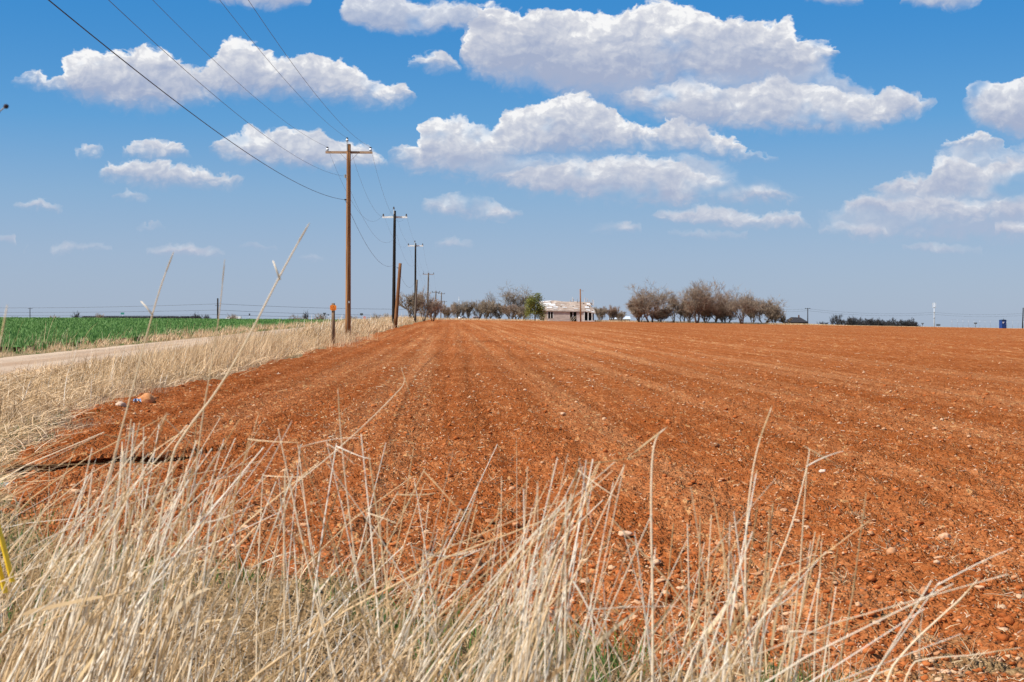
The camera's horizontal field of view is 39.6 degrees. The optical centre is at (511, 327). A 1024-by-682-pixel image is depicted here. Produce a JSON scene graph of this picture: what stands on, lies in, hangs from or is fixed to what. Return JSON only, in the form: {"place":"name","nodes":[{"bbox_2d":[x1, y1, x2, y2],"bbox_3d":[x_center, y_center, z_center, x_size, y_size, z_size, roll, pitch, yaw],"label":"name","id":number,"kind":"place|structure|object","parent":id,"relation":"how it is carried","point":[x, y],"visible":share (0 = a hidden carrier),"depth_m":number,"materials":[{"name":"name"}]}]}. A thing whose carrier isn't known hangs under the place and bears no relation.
{"place":"outdoors","nodes":[
{"label":"outdoors","id":0,"kind":"place"},
{"bbox_2d":[0,318,365,346],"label":"green field","id":1,"kind":"structure","parent":0,"point":[115,328],"depth_m":99.41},
{"bbox_2d":[0,320,371,380],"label":"road","id":2,"kind":"structure","parent":0,"point":[8,364],"depth_m":46.72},
{"bbox_2d":[0,315,428,435],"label":"verge grass","id":3,"kind":"structure","parent":0,"point":[251,346],"depth_m":37.91,"materials":[{"name":"plant"}]},
{"bbox_2d":[0,319,428,504],"bbox_3d":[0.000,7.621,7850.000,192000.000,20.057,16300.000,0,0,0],"label":"ground","id":4,"kind":"structure","parent":0,"point":[93,347],"depth_m":47.19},
{"bbox_2d":[0,307,6,345],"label":"grass stalk","id":5,"kind":"object","parent":4,"relation":"on","point":[3,327],"depth_m":1.70,"materials":[{"name":"plant"}]},
{"bbox_2d":[0,525,14,592],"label":"marker strip","id":6,"kind":"object","parent":4,"relation":"on","point":[5,557],"visible":0.91,"depth_m":2.50,"materials":[{"name":"yellow plastic"}]},
{"bbox_2d":[0,451,196,471],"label":"soil ledge","id":7,"kind":"object","parent":4,"relation":"on","point":[94,457],"visible":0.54,"depth_m":14.05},
{"bbox_2d":[79,252,173,681],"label":"grass stalk","id":8,"kind":"object","parent":4,"relation":"on","point":[151,313],"depth_m":2.60,"materials":[{"name":"plant"}]},
{"bbox_2d":[81,316,200,318],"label":"hedge","id":9,"kind":"object","parent":4,"relation":"on","point":[177,317],"visible":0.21,"depth_m":563.01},
{"bbox_2d":[0,354,285,464],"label":"grey weeds","id":10,"kind":"object","parent":4,"relation":"on","point":[69,419],"visible":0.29,"depth_m":19.87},
{"bbox_2d":[137,393,156,402],"bbox_3d":[-6.021,1.188,23.439,0.333,0.232,0.262,0,0,0],"label":"rock","id":11,"kind":"object","parent":4,"relation":"on","point":[148,398],"visible":0.66,"depth_m":23.34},
{"bbox_2d":[0,325,316,460],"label":"green weeds","id":12,"kind":"object","parent":4,"relation":"on","point":[18,352],"visible":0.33,"depth_m":22.67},
{"bbox_2d":[0,333,339,504],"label":"verge thatch","id":13,"kind":"object","parent":4,"relation":"on","point":[26,426],"visible":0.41,"depth_m":23.32,"materials":[{"name":"plant"}]},
{"bbox_2d":[0,317,344,353],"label":"crop blades","id":14,"kind":"object","parent":4,"relation":"on","point":[74,326],"visible":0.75,"depth_m":97.12,"materials":[{"name":"plant"}]},
{"bbox_2d":[0,318,373,356],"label":"roadside grass","id":15,"kind":"structure","parent":4,"relation":"on","point":[100,343],"depth_m":69.17,"materials":[{"name":"plant"}]},
{"bbox_2d":[179,260,224,681],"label":"grass stalk","id":16,"kind":"object","parent":4,"relation":"on","point":[197,461],"depth_m":2.76,"materials":[{"name":"plant"}]},
{"bbox_2d":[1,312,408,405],"bbox_3d":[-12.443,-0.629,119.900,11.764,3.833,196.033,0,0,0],"label":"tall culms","id":17,"kind":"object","parent":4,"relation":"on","point":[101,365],"visible":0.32,"depth_m":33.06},
{"bbox_2d":[215,298,219,318],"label":"utility pole","id":18,"kind":"object","parent":4,"relation":"on","point":[217,305],"visible":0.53,"depth_m":599.71,"materials":[{"name":"black wood"}]},
{"bbox_2d":[0,314,292,316],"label":"power line","id":19,"kind":"object","parent":18,"relation":"attached to","point":[150,315],"visible":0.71,"depth_m":619.00,"materials":[{"name":"metal"}]},
{"bbox_2d":[10,310,344,314],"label":"power line","id":20,"kind":"object","parent":18,"relation":"attached to","point":[148,311],"visible":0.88,"depth_m":623.07,"materials":[{"name":"metal"}]},
{"bbox_2d":[62,304,344,308],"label":"power line","id":21,"kind":"object","parent":18,"relation":"attached to","point":[194,304],"visible":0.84,"depth_m":621.19,"materials":[{"name":"metal"}]},
{"bbox_2d":[140,223,309,681],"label":"grass stalk","id":22,"kind":"object","parent":4,"relation":"on","point":[169,470],"depth_m":2.56,"materials":[{"name":"plant"}]},
{"bbox_2d":[313,313,328,318],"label":"bare bush","id":23,"kind":"object","parent":4,"relation":"on","point":[320,317],"visible":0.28,"depth_m":540.97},
{"bbox_2d":[0,516,662,681],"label":"brown weeds","id":24,"kind":"object","parent":4,"relation":"on","point":[250,648],"visible":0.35,"depth_m":4.76,"materials":[{"name":"plant"}]},
{"bbox_2d":[330,303,335,343],"bbox_3d":[-8.043,-0.134,63.985,0.285,1.937,0.196,0,0,-6],"label":"marker post","id":25,"kind":"object","parent":4,"relation":"on","point":[333,307],"visible":0.93,"depth_m":63.92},
{"bbox_2d":[257,368,410,678],"bbox_3d":[-0.427,0.831,3.000,0.427,1.498,0.003,0,0,0],"label":"grass stalk","id":26,"kind":"object","parent":4,"relation":"on","point":[286,506],"depth_m":3.00,"materials":[{"name":"plant"}]},
{"bbox_2d":[325,137,371,335],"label":"utility pole","id":27,"kind":"object","parent":4,"relation":"on","point":[347,175],"visible":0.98,"depth_m":74.90,"materials":[{"name":"wood"}]},
{"bbox_2d":[48,0,413,287],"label":"power line","id":28,"kind":"object","parent":27,"relation":"attached to","point":[177,102],"visible":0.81,"depth_m":27.70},
{"bbox_2d":[109,0,426,288],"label":"power line","id":29,"kind":"object","parent":27,"relation":"attached to","point":[221,101],"visible":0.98,"depth_m":32.28,"materials":[{"name":"metal"}]},
{"bbox_2d":[153,0,418,274],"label":"power line","id":30,"kind":"object","parent":27,"relation":"attached to","point":[258,100],"visible":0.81,"depth_m":45.08,"materials":[{"name":"metal"}]},
{"bbox_2d":[221,2,429,280],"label":"power line","id":31,"kind":"object","parent":27,"relation":"attached to","point":[298,94],"visible":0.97,"depth_m":45.33,"materials":[{"name":"metal"}]},
{"bbox_2d":[248,0,444,293],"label":"power line","id":32,"kind":"object","parent":27,"relation":"attached to","point":[313,91],"visible":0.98,"depth_m":40.54,"materials":[{"name":"metal"}]},
{"bbox_2d":[338,394,370,681],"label":"grass stalk","id":33,"kind":"object","parent":4,"relation":"on","point":[351,530],"depth_m":2.60,"materials":[{"name":"plant"}]},
{"bbox_2d":[382,207,406,322],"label":"utility pole","id":34,"kind":"object","parent":4,"relation":"on","point":[394,216],"visible":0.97,"depth_m":138.88,"materials":[{"name":"wood"}]},
{"bbox_2d":[394,263,401,327],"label":"pole stub","id":35,"kind":"object","parent":4,"relation":"on","point":[399,267],"visible":0.94,"depth_m":136.86,"materials":[{"name":"brown wood"}]},
{"bbox_2d":[399,290,426,319],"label":"bare bush","id":36,"kind":"object","parent":4,"relation":"on","point":[409,300],"visible":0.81,"depth_m":225.02,"materials":[{"name":"brown plant"}]},
{"bbox_2d":[408,243,422,305],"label":"utility pole","id":37,"kind":"object","parent":4,"relation":"on","point":[415,245],"visible":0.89,"depth_m":213.89,"materials":[{"name":"wood"}]},
{"bbox_2d":[414,280,417,320],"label":"pole stub","id":38,"kind":"object","parent":4,"relation":"on","point":[415,308],"visible":0.91,"depth_m":212.37,"materials":[{"name":"brown wood"}]},
{"bbox_2d":[423,273,433,314],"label":"utility pole","id":39,"kind":"object","parent":4,"relation":"on","point":[428,274],"visible":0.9,"depth_m":321.87,"materials":[{"name":"wood"}]},
{"bbox_2d":[0,474,870,681],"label":"green shoots","id":40,"kind":"object","parent":4,"relation":"on","point":[597,650],"visible":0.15,"depth_m":6.80,"materials":[{"name":"plant"}]},
{"bbox_2d":[440,304,456,317],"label":"bare bush","id":41,"kind":"object","parent":4,"relation":"on","point":[447,311],"visible":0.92,"depth_m":339.31,"materials":[{"name":"brown plant"}]},
{"bbox_2d":[450,302,466,317],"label":"bare bush","id":42,"kind":"object","parent":4,"relation":"on","point":[457,306],"visible":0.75,"depth_m":345.97,"materials":[{"name":"brown plant"}]},
{"bbox_2d":[458,299,477,318],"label":"bare bush","id":43,"kind":"object","parent":4,"relation":"on","point":[468,310],"visible":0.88,"depth_m":349.27,"materials":[{"name":"brown plant"}]},
{"bbox_2d":[470,299,487,318],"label":"bare bush","id":44,"kind":"object","parent":4,"relation":"on","point":[474,311],"visible":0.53,"depth_m":349.67,"materials":[{"name":"brown plant"}]},
{"bbox_2d":[474,299,496,318],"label":"bare bush","id":45,"kind":"object","parent":4,"relation":"on","point":[486,308],"visible":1,"depth_m":337.18,"materials":[{"name":"brown plant"}]},
{"bbox_2d":[484,291,497,317],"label":"bare tree","id":46,"kind":"object","parent":4,"relation":"on","point":[492,298],"visible":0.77,"depth_m":340.46,"materials":[{"name":"brown plant"}]},
{"bbox_2d":[489,302,507,319],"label":"bare bush","id":47,"kind":"object","parent":4,"relation":"on","point":[499,310],"visible":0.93,"depth_m":339.54,"materials":[{"name":"brown plant"}]},
{"bbox_2d":[0,412,1011,681],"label":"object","id":48,"kind":"object","parent":4,"relation":"on","point":[136,614],"depth_m":2.51,"materials":[{"name":"plant"}]},
{"bbox_2d":[0,483,1017,681],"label":"thatch","id":49,"kind":"object","parent":4,"relation":"on","point":[361,643],"visible":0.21,"depth_m":6.61,"materials":[{"name":"plant"}]},
{"bbox_2d":[499,303,519,318],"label":"bare bush","id":50,"kind":"object","parent":4,"relation":"on","point":[509,311],"visible":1,"depth_m":337.39,"materials":[{"name":"brown plant"}]},
{"bbox_2d":[516,438,516,627],"bbox_3d":[0.009,0.924,3.400,0.006,1.322,0.002,0,0,0],"label":"grass stalk","id":51,"kind":"object","parent":4,"relation":"on","point":[516,529],"depth_m":3.40,"materials":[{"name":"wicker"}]},
{"bbox_2d":[499,280,533,319],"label":"bare tree","id":52,"kind":"object","parent":4,"relation":"on","point":[513,299],"visible":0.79,"depth_m":343.44,"materials":[{"name":"brown plant"}]},
{"bbox_2d":[12,362,1023,681],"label":"soil clods","id":53,"kind":"object","parent":4,"relation":"on","point":[1010,620],"visible":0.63,"depth_m":9.33,"materials":[{"name":"soil"}]},
{"bbox_2d":[514,304,528,318],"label":"bare bush","id":54,"kind":"object","parent":4,"relation":"on","point":[520,312],"visible":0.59,"depth_m":335.80,"materials":[{"name":"brown plant"}]},
{"bbox_2d":[522,292,546,320],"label":"evergreen bush","id":55,"kind":"object","parent":4,"relation":"on","point":[533,303],"visible":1,"depth_m":311.30,"materials":[{"name":"green plant"}]},
{"bbox_2d":[539,297,595,321],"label":"abandoned house","id":56,"kind":"structure","parent":4,"relation":"on","point":[561,311],"depth_m":318.92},
{"bbox_2d":[580,289,582,321],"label":"wooden pole","id":57,"kind":"object","parent":4,"relation":"on","point":[580,305],"visible":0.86,"depth_m":299.85,"materials":[{"name":"wood"}]},
{"bbox_2d":[594,307,607,319],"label":"bare bush","id":58,"kind":"object","parent":4,"relation":"on","point":[600,313],"visible":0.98,"depth_m":333.30,"materials":[{"name":"brown plant"}]},
{"bbox_2d":[601,305,621,319],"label":"bare bush","id":59,"kind":"object","parent":4,"relation":"on","point":[613,313],"visible":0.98,"depth_m":335.51,"materials":[{"name":"brown plant"}]},
{"bbox_2d":[610,316,630,320],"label":"metal shed","id":60,"kind":"structure","parent":4,"relation":"on","point":[627,318],"depth_m":420.00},
{"bbox_2d":[616,311,626,320],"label":"bare bush","id":61,"kind":"object","parent":4,"relation":"on","point":[621,316],"visible":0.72,"depth_m":344.63,"materials":[{"name":"brown plant"}]},
{"bbox_2d":[625,300,649,321],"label":"bare bush","id":62,"kind":"object","parent":4,"relation":"on","point":[638,314],"visible":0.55,"depth_m":326.41,"materials":[{"name":"brown plant"}]},
{"bbox_2d":[634,427,666,681],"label":"grass stalk","id":63,"kind":"object","parent":4,"relation":"on","point":[652,599],"depth_m":2.20,"materials":[{"name":"plant"}]},
{"bbox_2d":[625,279,679,321],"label":"bare tree","id":64,"kind":"object","parent":4,"relation":"on","point":[644,301],"visible":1,"depth_m":321.10,"materials":[{"name":"brown plant"}]},
{"bbox_2d":[662,292,681,322],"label":"bare tree","id":65,"kind":"object","parent":4,"relation":"on","point":[673,306],"visible":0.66,"depth_m":329.16,"materials":[{"name":"brown plant"}]},
{"bbox_2d":[670,301,685,320],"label":"bare tree","id":66,"kind":"object","parent":4,"relation":"on","point":[680,312],"visible":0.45,"depth_m":331.58,"materials":[{"name":"brown plant"}]},
{"bbox_2d":[674,299,698,322],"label":"bare bush","id":67,"kind":"object","parent":4,"relation":"on","point":[686,314],"visible":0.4,"depth_m":326.95,"materials":[{"name":"brown plant"}]},
{"bbox_2d":[672,277,724,322],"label":"bare tree","id":68,"kind":"object","parent":4,"relation":"on","point":[696,295],"visible":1,"depth_m":319.13,"materials":[{"name":"brown plant"}]},
{"bbox_2d":[692,301,716,322],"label":"bare bush","id":69,"kind":"object","parent":4,"relation":"on","point":[705,315],"visible":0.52,"depth_m":326.83,"materials":[{"name":"brown plant"}]},
{"bbox_2d":[702,278,740,321],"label":"bare tree","id":70,"kind":"object","parent":4,"relation":"on","point":[717,305],"visible":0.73,"depth_m":324.68,"materials":[{"name":"brown plant"}]},
{"bbox_2d":[715,306,733,322],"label":"bare bush","id":71,"kind":"object","parent":4,"relation":"on","point":[722,318],"visible":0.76,"depth_m":326.41,"materials":[{"name":"brown plant"}]},
{"bbox_2d":[723,303,738,321],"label":"bare tree","id":72,"kind":"object","parent":4,"relation":"on","point":[732,318],"visible":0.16,"depth_m":329.56,"materials":[{"name":"brown plant"}]},
{"bbox_2d":[718,286,766,323],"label":"bare tree","id":73,"kind":"object","parent":4,"relation":"on","point":[743,303],"visible":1,"depth_m":318.81,"materials":[{"name":"brown plant"}]},
{"bbox_2d":[745,297,763,321],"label":"bare bush","id":74,"kind":"object","parent":4,"relation":"on","point":[752,314],"visible":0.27,"depth_m":326.58,"materials":[{"name":"brown plant"}]},
{"bbox_2d":[744,407,771,681],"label":"grass stalk","id":75,"kind":"object","parent":4,"relation":"on","point":[746,543],"depth_m":2.30,"materials":[{"name":"plant"}]},
{"bbox_2d":[748,294,788,323],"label":"bare tree","id":76,"kind":"object","parent":4,"relation":"on","point":[771,308],"visible":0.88,"depth_m":323.18,"materials":[{"name":"brown plant"}]},
{"bbox_2d":[778,315,792,322],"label":"bare bush","id":77,"kind":"object","parent":4,"relation":"on","point":[783,319],"visible":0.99,"depth_m":325.73,"materials":[{"name":"brown plant"}]},
{"bbox_2d":[749,446,836,678],"bbox_3d":[0.420,0.899,2.400,0.258,1.401,0.003,0,0,0],"label":"grass stalk","id":78,"kind":"object","parent":4,"relation":"on","point":[782,551],"depth_m":2.40,"materials":[{"name":"plant"}]},
{"bbox_2d":[785,315,807,323],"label":"black house","id":79,"kind":"structure","parent":4,"relation":"on","point":[798,319],"depth_m":420.76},
{"bbox_2d":[813,539,821,681],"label":"grass stalk","id":80,"kind":"object","parent":4,"relation":"on","point":[816,615],"depth_m":2.40,"materials":[{"name":"plant"}]},
{"bbox_2d":[833,315,844,324],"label":"bare tree","id":81,"kind":"object","parent":4,"relation":"on","point":[838,321],"visible":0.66,"depth_m":700.05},
{"bbox_2d":[842,316,858,324],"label":"bare bush","id":82,"kind":"object","parent":4,"relation":"on","point":[852,320],"visible":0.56,"depth_m":689.70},
{"bbox_2d":[856,318,867,325],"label":"bare bush","id":83,"kind":"object","parent":4,"relation":"on","point":[861,322],"visible":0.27,"depth_m":696.94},
{"bbox_2d":[863,317,879,325],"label":"bare bush","id":84,"kind":"object","parent":4,"relation":"on","point":[872,322],"visible":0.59,"depth_m":705.84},
{"bbox_2d":[876,319,892,325],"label":"bare bush","id":85,"kind":"object","parent":4,"relation":"on","point":[881,323],"visible":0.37,"depth_m":712.44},
{"bbox_2d":[884,317,899,325],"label":"bare bush","id":86,"kind":"object","parent":4,"relation":"on","point":[892,322],"visible":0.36,"depth_m":720.99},
{"bbox_2d":[896,319,909,325],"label":"bare bush","id":87,"kind":"object","parent":4,"relation":"on","point":[904,323],"visible":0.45,"depth_m":728.56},
{"bbox_2d":[907,318,920,326],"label":"bare bush","id":88,"kind":"object","parent":4,"relation":"on","point":[913,323],"visible":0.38,"depth_m":736.70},
{"bbox_2d":[886,577,979,681],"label":"grass stalk","id":89,"kind":"object","parent":4,"relation":"on","point":[918,637],"depth_m":2.20,"materials":[{"name":"plant"}]},
{"bbox_2d":[904,647,1022,681],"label":"grass stalk","id":90,"kind":"object","parent":4,"relation":"on","point":[952,656],"depth_m":2.30,"materials":[{"name":"plant"}]},
{"bbox_2d":[950,319,1023,327],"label":"wire fence","id":91,"kind":"object","parent":4,"relation":"on","point":[990,323],"visible":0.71,"depth_m":303.99,"materials":[{"name":"metal"}]},
{"bbox_2d":[0,320,1023,681],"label":"field","id":92,"kind":"structure","parent":0,"point":[726,346],"depth_m":14.51,"materials":[{"name":"red soil"}]},
{"bbox_2d":[116,401,125,406],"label":"rock","id":93,"kind":"object","parent":92,"relation":"on","point":[121,403],"visible":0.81,"depth_m":22.15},
{"bbox_2d":[411,286,439,320],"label":"bare bush","id":94,"kind":"object","parent":92,"relation":"on","point":[429,304],"visible":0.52,"depth_m":236.42,"materials":[{"name":"brown plant"}]},
{"bbox_2d":[419,299,442,320],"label":"bare bush","id":95,"kind":"object","parent":92,"relation":"on","point":[437,307],"visible":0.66,"depth_m":244.48,"materials":[{"name":"brown plant"}]},
{"bbox_2d":[471,558,481,565],"bbox_3d":[-0.215,1.413,8.564,0.065,0.058,0.094,0,0,19],"label":"field stone","id":96,"kind":"object","parent":92,"relation":"on","point":[474,560],"visible":0.73,"depth_m":8.53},
{"bbox_2d":[9,336,1023,681],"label":"chaff","id":97,"kind":"object","parent":92,"relation":"on","point":[593,514],"visible":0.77,"depth_m":10.79,"materials":[{"name":"plant"}]},
{"bbox_2d":[9,336,1023,681],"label":"pebbles","id":98,"kind":"object","parent":92,"relation":"on","point":[675,492],"visible":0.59,"depth_m":11.51,"materials":[{"name":"stone"}]},
{"bbox_2d":[9,365,1023,664],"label":"stubble","id":99,"kind":"object","parent":92,"relation":"on","point":[689,527],"visible":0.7,"depth_m":9.56,"materials":[{"name":"plant"}]},
{"bbox_2d":[618,531,632,537],"bbox_3d":[0.785,1.432,9.853,0.109,0.052,0.102,0,0,0],"label":"rock","id":100,"kind":"object","parent":92,"relation":"on","point":[621,533],"visible":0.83,"depth_m":9.82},
{"bbox_2d":[650,559,660,564],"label":"field stone","id":101,"kind":"object","parent":92,"relation":"on","point":[657,561],"visible":0.7,"depth_m":8.64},
{"bbox_2d":[655,578,665,582],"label":"field stone","id":102,"kind":"object","parent":92,"relation":"on","point":[658,580],"visible":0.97,"depth_m":8.02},
{"bbox_2d":[648,306,672,321],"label":"bare bush","id":103,"kind":"object","parent":92,"relation":"on","point":[663,313],"visible":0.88,"depth_m":326.25,"materials":[{"name":"brown plant"}]},
{"bbox_2d":[734,602,742,610],"bbox_3d":[1.219,1.507,7.676,0.071,0.050,0.107,-16,-8,-17],"label":"field stone","id":104,"kind":"object","parent":92,"relation":"on","point":[740,605],"visible":0.43,"depth_m":7.64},
{"bbox_2d":[776,625,789,632],"bbox_3d":[1.347,1.494,7.059,0.067,0.035,0.071,0,0,17],"label":"field stone","id":105,"kind":"object","parent":92,"relation":"on","point":[780,628],"visible":0.73,"depth_m":7.04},
{"bbox_2d":[886,547,896,553],"bbox_3d":[2.454,1.445,9.188,0.070,0.055,0.072,0,0,44],"label":"field stone","id":106,"kind":"object","parent":92,"relation":"on","point":[889,550],"visible":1,"depth_m":9.17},
{"bbox_2d":[917,586,928,595],"bbox_3d":[2.294,1.472,7.937,0.069,0.044,0.106,-15,10,19],"label":"field stone","id":107,"kind":"object","parent":92,"relation":"on","point":[921,590],"visible":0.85,"depth_m":7.92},
{"bbox_2d":[938,532,951,539],"bbox_3d":[3.077,1.492,10.107,0.092,0.073,0.099,0,0,0],"label":"rock","id":108,"kind":"object","parent":92,"relation":"on","point":[944,535],"visible":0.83,"depth_m":10.07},
{"bbox_2d":[974,585,984,589],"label":"field stone","id":109,"kind":"object","parent":92,"relation":"on","point":[980,587],"visible":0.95,"depth_m":8.00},
{"bbox_2d":[999,318,1005,327],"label":"portable toilet","id":110,"kind":"object","parent":92,"relation":"on","point":[1002,323],"visible":0.91,"depth_m":295.53,"materials":[{"name":"blue plastic"}]},
{"bbox_2d":[0,0,1023,327],"label":"sky","id":111,"kind":"structure","parent":0,"point":[862,158],"materials":[{"name":"blue"}]},
{"bbox_2d":[429,317,1023,328],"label":"edge grass","id":112,"kind":"structure","parent":0,"point":[448,318],"depth_m":317.97,"materials":[{"name":"plant"}]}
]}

